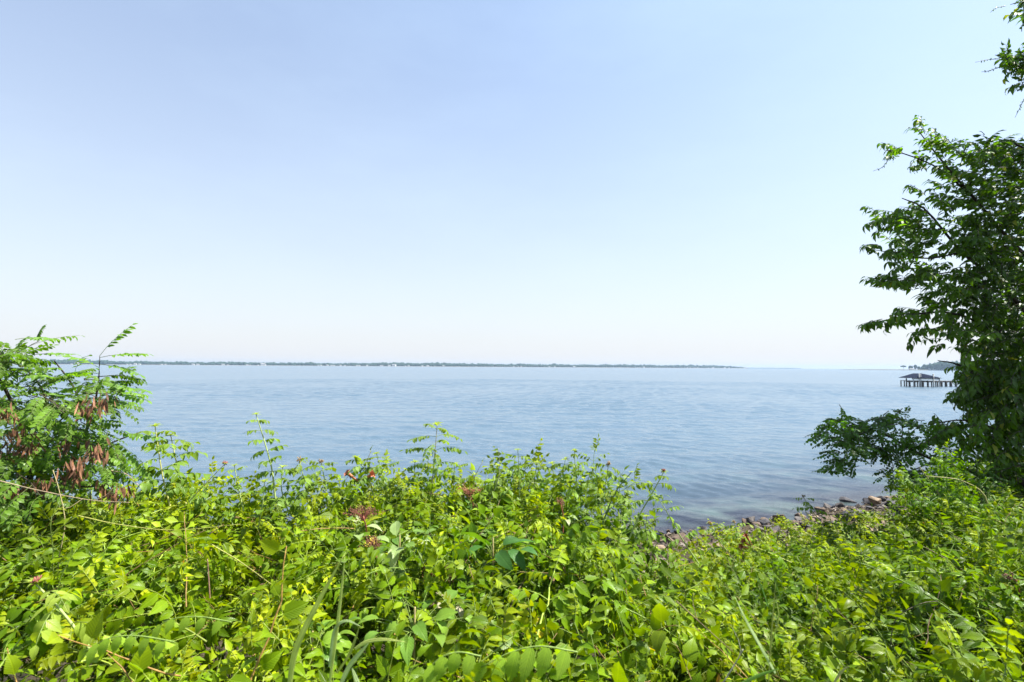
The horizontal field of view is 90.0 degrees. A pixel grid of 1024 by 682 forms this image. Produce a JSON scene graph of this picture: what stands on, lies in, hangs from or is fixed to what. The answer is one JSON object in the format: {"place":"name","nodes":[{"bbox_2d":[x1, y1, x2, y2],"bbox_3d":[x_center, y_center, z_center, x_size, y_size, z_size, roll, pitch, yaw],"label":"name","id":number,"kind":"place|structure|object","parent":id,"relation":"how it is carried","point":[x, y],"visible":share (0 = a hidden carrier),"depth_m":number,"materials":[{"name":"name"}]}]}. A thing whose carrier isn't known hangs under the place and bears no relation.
{"place":"outdoors","nodes":[
{"label":"outdoors","id":0,"kind":"place"},
{"bbox_2d":[66,364,746,368],"bbox_3d":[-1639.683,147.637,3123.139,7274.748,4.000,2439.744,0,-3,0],"label":"shore","id":1,"kind":"structure","parent":0,"point":[397,366],"depth_m":2502.37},
{"bbox_2d":[10,359,744,367],"bbox_3d":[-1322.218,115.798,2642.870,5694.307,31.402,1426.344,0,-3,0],"label":"wood","id":2,"kind":"object","parent":1,"relation":"on","point":[65,361],"visible":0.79,"depth_m":2555.08,"materials":[{"name":"green plant"}]},
{"bbox_2d":[0,364,1023,561],"bbox_3d":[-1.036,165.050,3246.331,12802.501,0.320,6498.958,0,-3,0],"label":"water","id":3,"kind":"structure","parent":0,"point":[726,446],"depth_m":37.23,"materials":[{"name":"blue liquid"}]},
{"bbox_2d":[900,378,956,386],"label":"pier","id":4,"kind":"structure","parent":3,"relation":"in","point":[922,382],"depth_m":116.72,"materials":[{"name":"grey wood"}]},
{"bbox_2d":[899,373,939,386],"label":"pavilion","id":5,"kind":"object","parent":4,"relation":"on","point":[918,376],"visible":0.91,"depth_m":115.04,"materials":[{"name":"grey fabric"}]},
{"bbox_2d":[0,501,1023,681],"bbox_3d":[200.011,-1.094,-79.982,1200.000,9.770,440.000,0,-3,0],"label":"ground","id":6,"kind":"structure","parent":0,"point":[31,677],"depth_m":4.25,"materials":[{"name":"soil"}]},
{"bbox_2d":[0,433,1023,681],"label":"vine thicket","id":7,"kind":"object","parent":6,"relation":"on","point":[646,627],"visible":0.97,"depth_m":2.04,"materials":[{"name":"green plant"}]},
{"bbox_2d":[53,470,64,582],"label":"dead stem","id":8,"kind":"object","parent":7,"relation":"on","point":[64,519],"visible":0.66,"depth_m":2.07,"materials":[{"name":"plant"}]},
{"bbox_2d":[15,575,110,660],"bbox_3d":[-1.241,0.750,1.404,0.314,0.198,0.159,-2,-4,38],"label":"vine shoot","id":9,"kind":"object","parent":7,"relation":"on","point":[53,624],"visible":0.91,"depth_m":1.39,"materials":[{"name":"green plant"}]},
{"bbox_2d":[0,480,128,507],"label":"dead stem","id":10,"kind":"object","parent":7,"relation":"on","point":[61,495],"visible":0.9,"depth_m":2.17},
{"bbox_2d":[0,323,166,542],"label":"locust bush","id":11,"kind":"object","parent":7,"relation":"on","point":[31,444],"visible":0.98,"depth_m":2.54,"materials":[{"name":"green plant"}]},
{"bbox_2d":[77,635,174,667],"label":"arching vine leaf","id":12,"kind":"object","parent":7,"relation":"on","point":[129,642],"visible":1,"depth_m":1.26,"materials":[{"name":"green plant"}]},
{"bbox_2d":[111,470,145,492],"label":"dead stem","id":13,"kind":"object","parent":7,"relation":"on","point":[126,474],"visible":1,"depth_m":2.47,"materials":[{"name":"beige plant"}]},
{"bbox_2d":[79,515,238,529],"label":"dead stem","id":14,"kind":"object","parent":7,"relation":"on","point":[145,528],"visible":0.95,"depth_m":2.16,"materials":[{"name":"beige plant"}]},
{"bbox_2d":[126,423,208,510],"bbox_3d":[-1.731,0.634,2.594,0.352,0.435,0.252,2,-3,-30],"label":"vine shoot","id":15,"kind":"object","parent":7,"relation":"on","point":[147,487],"visible":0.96,"depth_m":2.55,"materials":[{"name":"green plant"}]},
{"bbox_2d":[136,433,215,511],"bbox_3d":[-1.734,0.683,2.672,0.406,0.402,0.339,0,-3,0],"label":"vine shoot","id":16,"kind":"object","parent":7,"relation":"on","point":[176,465],"visible":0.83,"depth_m":2.66,"materials":[{"name":"green plant"}]},
{"bbox_2d":[139,616,231,644],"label":"arching vine leaf","id":17,"kind":"object","parent":7,"relation":"on","point":[184,623],"visible":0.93,"depth_m":1.41,"materials":[{"name":"green plant"}]},
{"bbox_2d":[162,477,245,524],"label":"leafy shoot","id":18,"kind":"object","parent":7,"relation":"on","point":[223,500],"visible":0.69,"depth_m":2.86,"materials":[{"name":"green plant"}]},
{"bbox_2d":[183,461,228,507],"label":"vine shoot","id":19,"kind":"object","parent":7,"relation":"on","point":[216,477],"visible":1,"depth_m":2.56,"materials":[{"name":"green plant"}]},
{"bbox_2d":[207,559,210,597],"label":"dead stem","id":20,"kind":"object","parent":7,"relation":"on","point":[208,580],"visible":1,"depth_m":1.86,"materials":[{"name":"brown plant"}]},
{"bbox_2d":[223,463,257,510],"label":"vine shoot","id":21,"kind":"object","parent":7,"relation":"on","point":[237,486],"visible":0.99,"depth_m":2.76,"materials":[{"name":"green plant"}]},
{"bbox_2d":[210,544,270,583],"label":"dead stem","id":22,"kind":"object","parent":7,"relation":"on","point":[238,560],"visible":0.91,"depth_m":1.96,"materials":[{"name":"plant"}]},
{"bbox_2d":[248,478,274,526],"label":"leafy shoot","id":23,"kind":"object","parent":7,"relation":"on","point":[262,506],"visible":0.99,"depth_m":2.76,"materials":[{"name":"green plant"}]},
{"bbox_2d":[243,412,294,498],"bbox_3d":[-1.271,0.598,2.679,0.148,0.448,0.233,-2,-4,44],"label":"vine shoot","id":24,"kind":"object","parent":7,"relation":"on","point":[270,461],"visible":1,"depth_m":2.67,"materials":[{"name":"green plant"}]},
{"bbox_2d":[257,465,304,516],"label":"leafy shoot","id":25,"kind":"object","parent":7,"relation":"on","point":[280,502],"visible":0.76,"depth_m":2.85,"materials":[{"name":"green plant"}]},
{"bbox_2d":[283,456,336,505],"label":"vine shoot","id":26,"kind":"object","parent":7,"relation":"on","point":[303,480],"visible":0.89,"depth_m":2.83,"materials":[{"name":"green plant"}]},
{"bbox_2d":[305,459,346,504],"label":"vine shoot","id":27,"kind":"object","parent":7,"relation":"on","point":[311,476],"visible":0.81,"depth_m":2.96,"materials":[{"name":"green plant"}]},
{"bbox_2d":[300,618,354,669],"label":"broad leaf plant","id":28,"kind":"object","parent":7,"relation":"on","point":[343,641],"visible":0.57,"depth_m":1.56,"materials":[{"name":"green plant"}]},
{"bbox_2d":[321,478,356,521],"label":"leafy shoot","id":29,"kind":"object","parent":7,"relation":"on","point":[349,486],"visible":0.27,"depth_m":3.03,"materials":[{"name":"green plant"}]},
{"bbox_2d":[288,552,404,681],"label":"grass clump","id":30,"kind":"object","parent":7,"relation":"on","point":[301,635],"visible":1,"depth_m":1.27,"materials":[{"name":"green plant"}]},
{"bbox_2d":[338,502,382,545],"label":"berry plant","id":31,"kind":"object","parent":7,"relation":"on","point":[362,516],"visible":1,"depth_m":2.27,"materials":[{"name":"brown plant"}]},
{"bbox_2d":[342,455,391,498],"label":"vine shoot","id":32,"kind":"object","parent":7,"relation":"on","point":[356,470],"visible":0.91,"depth_m":2.94,"materials":[{"name":"green plant"}]},
{"bbox_2d":[361,451,404,496],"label":"vine shoot","id":33,"kind":"object","parent":7,"relation":"on","point":[380,467],"visible":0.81,"depth_m":3.01,"materials":[{"name":"green plant"}]},
{"bbox_2d":[381,472,416,514],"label":"leafy shoot","id":34,"kind":"object","parent":7,"relation":"on","point":[396,490],"visible":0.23,"depth_m":2.96,"materials":[{"name":"green plant"}]},
{"bbox_2d":[359,521,440,569],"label":"broad leaf plant","id":35,"kind":"object","parent":7,"relation":"on","point":[394,553],"visible":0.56,"depth_m":2.03,"materials":[{"name":"green plant"}]},
{"bbox_2d":[358,529,449,589],"bbox_3d":[-0.454,0.855,2.094,0.343,0.195,0.448,1,-3,-19],"label":"berry plant","id":36,"kind":"object","parent":7,"relation":"on","point":[373,541],"visible":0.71,"depth_m":2.00,"materials":[{"name":"green plant"}]},
{"bbox_2d":[341,585,476,665],"bbox_3d":[-0.292,0.912,1.576,0.354,0.201,0.395,-1,-3,25],"label":"broad leaf plant","id":37,"kind":"object","parent":7,"relation":"on","point":[419,629],"visible":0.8,"depth_m":1.53,"materials":[{"name":"green plant"}]},
{"bbox_2d":[381,459,440,510],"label":"leafy shoot","id":38,"kind":"object","parent":7,"relation":"on","point":[419,473],"visible":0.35,"depth_m":3.05,"materials":[{"name":"green plant"}]},
{"bbox_2d":[397,421,469,495],"bbox_3d":[-0.457,0.690,2.963,0.292,0.445,0.371,-1,-3,27],"label":"vine shoot","id":39,"kind":"object","parent":7,"relation":"on","point":[433,470],"visible":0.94,"depth_m":2.95,"materials":[{"name":"green plant"}]},
{"bbox_2d":[399,563,473,616],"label":"berry plant","id":40,"kind":"object","parent":7,"relation":"on","point":[442,580],"visible":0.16,"depth_m":1.88,"materials":[{"name":"green plant"}]},
{"bbox_2d":[428,586,463,619],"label":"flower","id":41,"kind":"object","parent":7,"relation":"on","point":[460,612],"visible":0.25,"depth_m":1.75,"materials":[{"name":"white plant"}]},
{"bbox_2d":[415,651,480,681],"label":"arching vine leaf","id":42,"kind":"object","parent":7,"relation":"on","point":[436,672],"visible":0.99,"depth_m":1.16,"materials":[{"name":"green plant"}]},
{"bbox_2d":[432,462,468,504],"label":"leafy shoot","id":43,"kind":"object","parent":7,"relation":"on","point":[454,478],"visible":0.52,"depth_m":3.06,"materials":[{"name":"green plant"}]},
{"bbox_2d":[449,472,487,516],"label":"leafy shoot","id":44,"kind":"object","parent":7,"relation":"on","point":[480,480],"visible":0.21,"depth_m":3.06,"materials":[{"name":"green plant"}]},
{"bbox_2d":[451,482,491,511],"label":"berry plant","id":45,"kind":"object","parent":7,"relation":"on","point":[470,493],"visible":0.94,"depth_m":2.84,"materials":[{"name":"brown plant"}]},
{"bbox_2d":[475,463,521,512],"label":"leafy shoot","id":46,"kind":"object","parent":7,"relation":"on","point":[490,487],"visible":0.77,"depth_m":2.93,"materials":[{"name":"green plant"}]},
{"bbox_2d":[461,532,541,581],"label":"broad leaf plant","id":47,"kind":"object","parent":7,"relation":"on","point":[502,557],"visible":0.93,"depth_m":2.02,"materials":[{"name":"green plant"}]},
{"bbox_2d":[499,449,533,498],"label":"vine shoot","id":48,"kind":"object","parent":7,"relation":"on","point":[526,458],"visible":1,"depth_m":2.86,"materials":[{"name":"green plant"}]},
{"bbox_2d":[465,644,576,681],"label":"arching vine leaf","id":49,"kind":"object","parent":7,"relation":"on","point":[525,660],"visible":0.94,"depth_m":1.17,"materials":[{"name":"green plant"}]},
{"bbox_2d":[515,460,561,501],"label":"leafy shoot","id":50,"kind":"object","parent":7,"relation":"on","point":[545,468],"visible":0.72,"depth_m":3.06,"materials":[{"name":"green plant"}]},
{"bbox_2d":[532,618,549,672],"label":"broad leaf plant","id":51,"kind":"object","parent":7,"relation":"on","point":[541,634],"visible":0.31,"depth_m":1.68,"materials":[{"name":"green plant"}]},
{"bbox_2d":[526,461,575,500],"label":"leafy shoot","id":52,"kind":"object","parent":7,"relation":"on","point":[548,474],"visible":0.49,"depth_m":3.06,"materials":[{"name":"green plant"}]},
{"bbox_2d":[547,497,577,532],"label":"berry plant","id":53,"kind":"object","parent":7,"relation":"on","point":[561,502],"visible":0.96,"depth_m":2.75,"materials":[{"name":"brown plant"}]},
{"bbox_2d":[539,457,592,505],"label":"leafy shoot","id":54,"kind":"object","parent":7,"relation":"on","point":[568,492],"visible":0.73,"depth_m":2.93,"materials":[{"name":"green plant"}]},
{"bbox_2d":[557,448,593,498],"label":"vine shoot","id":55,"kind":"object","parent":7,"relation":"on","point":[569,465],"visible":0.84,"depth_m":2.96,"materials":[{"name":"green plant"}]},
{"bbox_2d":[571,466,617,514],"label":"leafy shoot","id":56,"kind":"object","parent":7,"relation":"on","point":[577,490],"visible":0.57,"depth_m":2.95,"materials":[{"name":"green plant"}]},
{"bbox_2d":[574,461,628,506],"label":"vine shoot","id":57,"kind":"object","parent":7,"relation":"on","point":[609,475],"visible":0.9,"depth_m":2.85,"materials":[{"name":"green plant"}]},
{"bbox_2d":[597,471,632,538],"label":"vine shoot","id":58,"kind":"object","parent":7,"relation":"on","point":[622,497],"visible":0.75,"depth_m":2.46,"materials":[{"name":"green plant"}]},
{"bbox_2d":[598,484,652,538],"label":"leafy shoot","id":59,"kind":"object","parent":7,"relation":"attached to","point":[627,502],"visible":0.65,"depth_m":2.84,"materials":[{"name":"green plant"}]},
{"bbox_2d":[606,495,661,551],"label":"leafy shoot","id":60,"kind":"object","parent":7,"relation":"on","point":[629,514],"visible":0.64,"depth_m":2.82,"materials":[{"name":"green plant"}]},
{"bbox_2d":[627,469,675,540],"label":"vine shoot","id":61,"kind":"object","parent":7,"relation":"on","point":[651,488],"visible":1,"depth_m":2.66,"materials":[{"name":"green plant"}]},
{"bbox_2d":[629,514,678,558],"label":"leafy shoot","id":62,"kind":"object","parent":7,"relation":"on","point":[662,552],"visible":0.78,"depth_m":2.82,"materials":[{"name":"green plant"}]},
{"bbox_2d":[651,495,699,563],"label":"vine shoot","id":63,"kind":"object","parent":7,"relation":"on","point":[694,531],"visible":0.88,"depth_m":2.75,"materials":[{"name":"green plant"}]},
{"bbox_2d":[676,593,732,665],"bbox_3d":[0.624,0.951,1.679,0.185,0.224,0.053,0,-3,0],"label":"dead stem","id":64,"kind":"object","parent":7,"relation":"on","point":[703,625],"visible":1,"depth_m":1.66,"materials":[{"name":"brown plant"}]},
{"bbox_2d":[700,521,740,561],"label":"vine shoot","id":65,"kind":"object","parent":7,"relation":"on","point":[731,549],"visible":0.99,"depth_m":3.24,"materials":[{"name":"green plant"}]},
{"bbox_2d":[723,629,742,681],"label":"dead stem","id":66,"kind":"object","parent":7,"relation":"on","point":[735,662],"visible":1,"depth_m":1.41,"materials":[{"name":"plant"}]},
{"bbox_2d":[720,520,754,540],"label":"vine shoot","id":67,"kind":"object","parent":7,"relation":"on","point":[737,533],"visible":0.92,"depth_m":3.83,"materials":[{"name":"green plant"}]},
{"bbox_2d":[738,533,789,566],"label":"flowering vine","id":68,"kind":"object","parent":7,"relation":"on","point":[741,546],"visible":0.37,"depth_m":3.71,"materials":[{"name":"green plant"}]},
{"bbox_2d":[756,572,781,606],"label":"grass clump","id":69,"kind":"object","parent":7,"relation":"on","point":[763,590],"visible":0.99,"depth_m":2.15,"materials":[{"name":"green plant"}]},
{"bbox_2d":[736,583,848,681],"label":"grass clump","id":70,"kind":"object","parent":7,"relation":"on","point":[756,676],"visible":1,"depth_m":1.36,"materials":[{"name":"green plant"}]},
{"bbox_2d":[792,495,829,517],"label":"vine shoot","id":71,"kind":"object","parent":7,"relation":"on","point":[810,507],"visible":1,"depth_m":4.92,"materials":[{"name":"green plant"}]},
{"bbox_2d":[889,601,936,648],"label":"dead stem","id":72,"kind":"object","parent":7,"relation":"on","point":[902,613],"visible":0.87,"depth_m":1.85,"materials":[{"name":"plant"}]},
{"bbox_2d":[1000,569,1023,607],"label":"berry plant","id":73,"kind":"object","parent":7,"relation":"on","point":[1008,577],"visible":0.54,"depth_m":2.25,"materials":[{"name":"green plant"}]},
{"bbox_2d":[656,545,666,549],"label":"rock","id":74,"kind":"object","parent":6,"relation":"on","point":[661,546],"visible":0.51,"depth_m":9.97,"materials":[{"name":"beige stone"}]},
{"bbox_2d":[665,534,672,542],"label":"rock","id":75,"kind":"object","parent":6,"relation":"on","point":[667,537],"visible":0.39,"depth_m":11.05,"materials":[{"name":"grey stone"}]},
{"bbox_2d":[671,532,689,542],"bbox_3d":[3.696,4.350,11.238,0.257,0.237,0.431,2,-3,-26],"label":"rock","id":76,"kind":"object","parent":6,"relation":"on","point":[674,537],"visible":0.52,"depth_m":11.21,"materials":[{"name":"grey stone"}]},
{"bbox_2d":[742,518,750,524],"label":"rock","id":77,"kind":"object","parent":6,"relation":"on","point":[745,521],"visible":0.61,"depth_m":13.04,"materials":[{"name":"grey stone"}]},
{"bbox_2d":[745,516,754,523],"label":"rock","id":78,"kind":"object","parent":6,"relation":"on","point":[751,519],"visible":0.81,"depth_m":13.00,"materials":[{"name":"grey stone"}]},
{"bbox_2d":[751,522,761,526],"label":"rock","id":79,"kind":"object","parent":6,"relation":"on","point":[756,523],"visible":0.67,"depth_m":12.48,"materials":[{"name":"grey stone"}]},
{"bbox_2d":[753,524,766,532],"bbox_3d":[5.657,4.295,11.669,0.312,0.166,0.214,20,18,5],"label":"rock","id":80,"kind":"object","parent":6,"relation":"on","point":[761,528],"visible":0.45,"depth_m":11.61,"materials":[{"name":"grey stone"}]},
{"bbox_2d":[757,519,770,524],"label":"rock","id":81,"kind":"object","parent":6,"relation":"on","point":[763,521],"visible":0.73,"depth_m":12.76,"materials":[{"name":"grey stone"}]},
{"bbox_2d":[772,514,786,521],"bbox_3d":[6.857,4.565,13.144,0.269,0.316,0.292,3,-4,-43],"label":"rock","id":82,"kind":"object","parent":6,"relation":"on","point":[776,516],"visible":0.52,"depth_m":13.07,"materials":[{"name":"grey stone"}]},
{"bbox_2d":[799,522,812,528],"bbox_3d":[6.959,4.400,12.110,0.320,0.203,0.373,14,-20,40],"label":"rock","id":83,"kind":"object","parent":6,"relation":"on","point":[804,526],"visible":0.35,"depth_m":12.04,"materials":[{"name":"grey stone"}]},
{"bbox_2d":[821,516,834,524],"bbox_3d":[7.583,4.297,12.190,0.371,0.209,0.367,-2,-3,34],"label":"rock","id":84,"kind":"object","parent":6,"relation":"on","point":[830,517],"visible":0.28,"depth_m":12.21,"materials":[{"name":"grey stone"}]},
{"bbox_2d":[835,502,844,507],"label":"rock","id":85,"kind":"object","parent":6,"relation":"on","point":[840,504],"visible":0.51,"depth_m":14.63,"materials":[{"name":"grey stone"}]},
{"bbox_2d":[839,496,856,502],"bbox_3d":[10.077,4.822,15.379,0.463,0.196,0.320,12,17,27],"label":"rock","id":86,"kind":"object","parent":6,"relation":"on","point":[843,499],"visible":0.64,"depth_m":15.32,"materials":[{"name":"grey stone"}]},
{"bbox_2d":[842,509,856,515],"bbox_3d":[8.209,4.241,12.541,0.413,0.190,0.331,-9,12,-11],"label":"rock","id":87,"kind":"object","parent":6,"relation":"on","point":[845,511],"visible":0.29,"depth_m":12.53,"materials":[{"name":"grey stone"}]},
{"bbox_2d":[862,498,868,503],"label":"rock","id":88,"kind":"object","parent":6,"relation":"on","point":[865,500],"visible":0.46,"depth_m":15.10,"materials":[{"name":"grey stone"}]},
{"bbox_2d":[868,496,880,504],"bbox_3d":[10.188,4.497,14.386,0.377,0.241,0.273,9,4,-34],"label":"rock","id":89,"kind":"object","parent":6,"relation":"on","point":[874,500],"visible":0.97,"depth_m":14.30,"materials":[{"name":"beige stone"}]},
{"bbox_2d":[877,496,885,501],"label":"rock","id":90,"kind":"object","parent":6,"relation":"on","point":[882,498],"visible":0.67,"depth_m":15.04,"materials":[{"name":"grey stone"}]},
{"bbox_2d":[804,404,1023,502],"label":"locust tree","id":91,"kind":"object","parent":6,"relation":"on","point":[850,434],"visible":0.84,"depth_m":4.65,"materials":[{"name":"green plant"}]},
{"bbox_2d":[856,0,1023,515],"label":"shade tree","id":92,"kind":"object","parent":6,"relation":"on","point":[994,386],"visible":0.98,"depth_m":4.89,"materials":[{"name":"green plant"}]},
{"bbox_2d":[883,439,1023,551],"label":"vine bush","id":93,"kind":"object","parent":6,"relation":"on","point":[936,486],"visible":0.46,"depth_m":3.70,"materials":[{"name":"green plant"}]},
{"bbox_2d":[0,0,1023,368],"label":"sky","id":94,"kind":"structure","parent":0,"point":[572,182],"materials":[{"name":"blue"}]},
{"bbox_2d":[600,494,1009,575],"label":"gravel","id":95,"kind":"structure","parent":0,"point":[835,509],"depth_m":11.91,"materials":[{"name":"grey gravel"}]},
{"bbox_2d":[840,369,955,370],"bbox_3d":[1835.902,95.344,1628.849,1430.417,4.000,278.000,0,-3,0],"label":"spit land","id":96,"kind":"structure","parent":0,"point":[882,369],"depth_m":1615.12,"materials":[{"name":"soil"}]},
{"bbox_2d":[922,360,980,369],"bbox_3d":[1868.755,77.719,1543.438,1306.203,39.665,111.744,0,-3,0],"label":"spit wood","id":97,"kind":"object","parent":96,"relation":"on","point":[939,365],"visible":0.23,"depth_m":1494.56,"materials":[{"name":"plant"}]}
]}

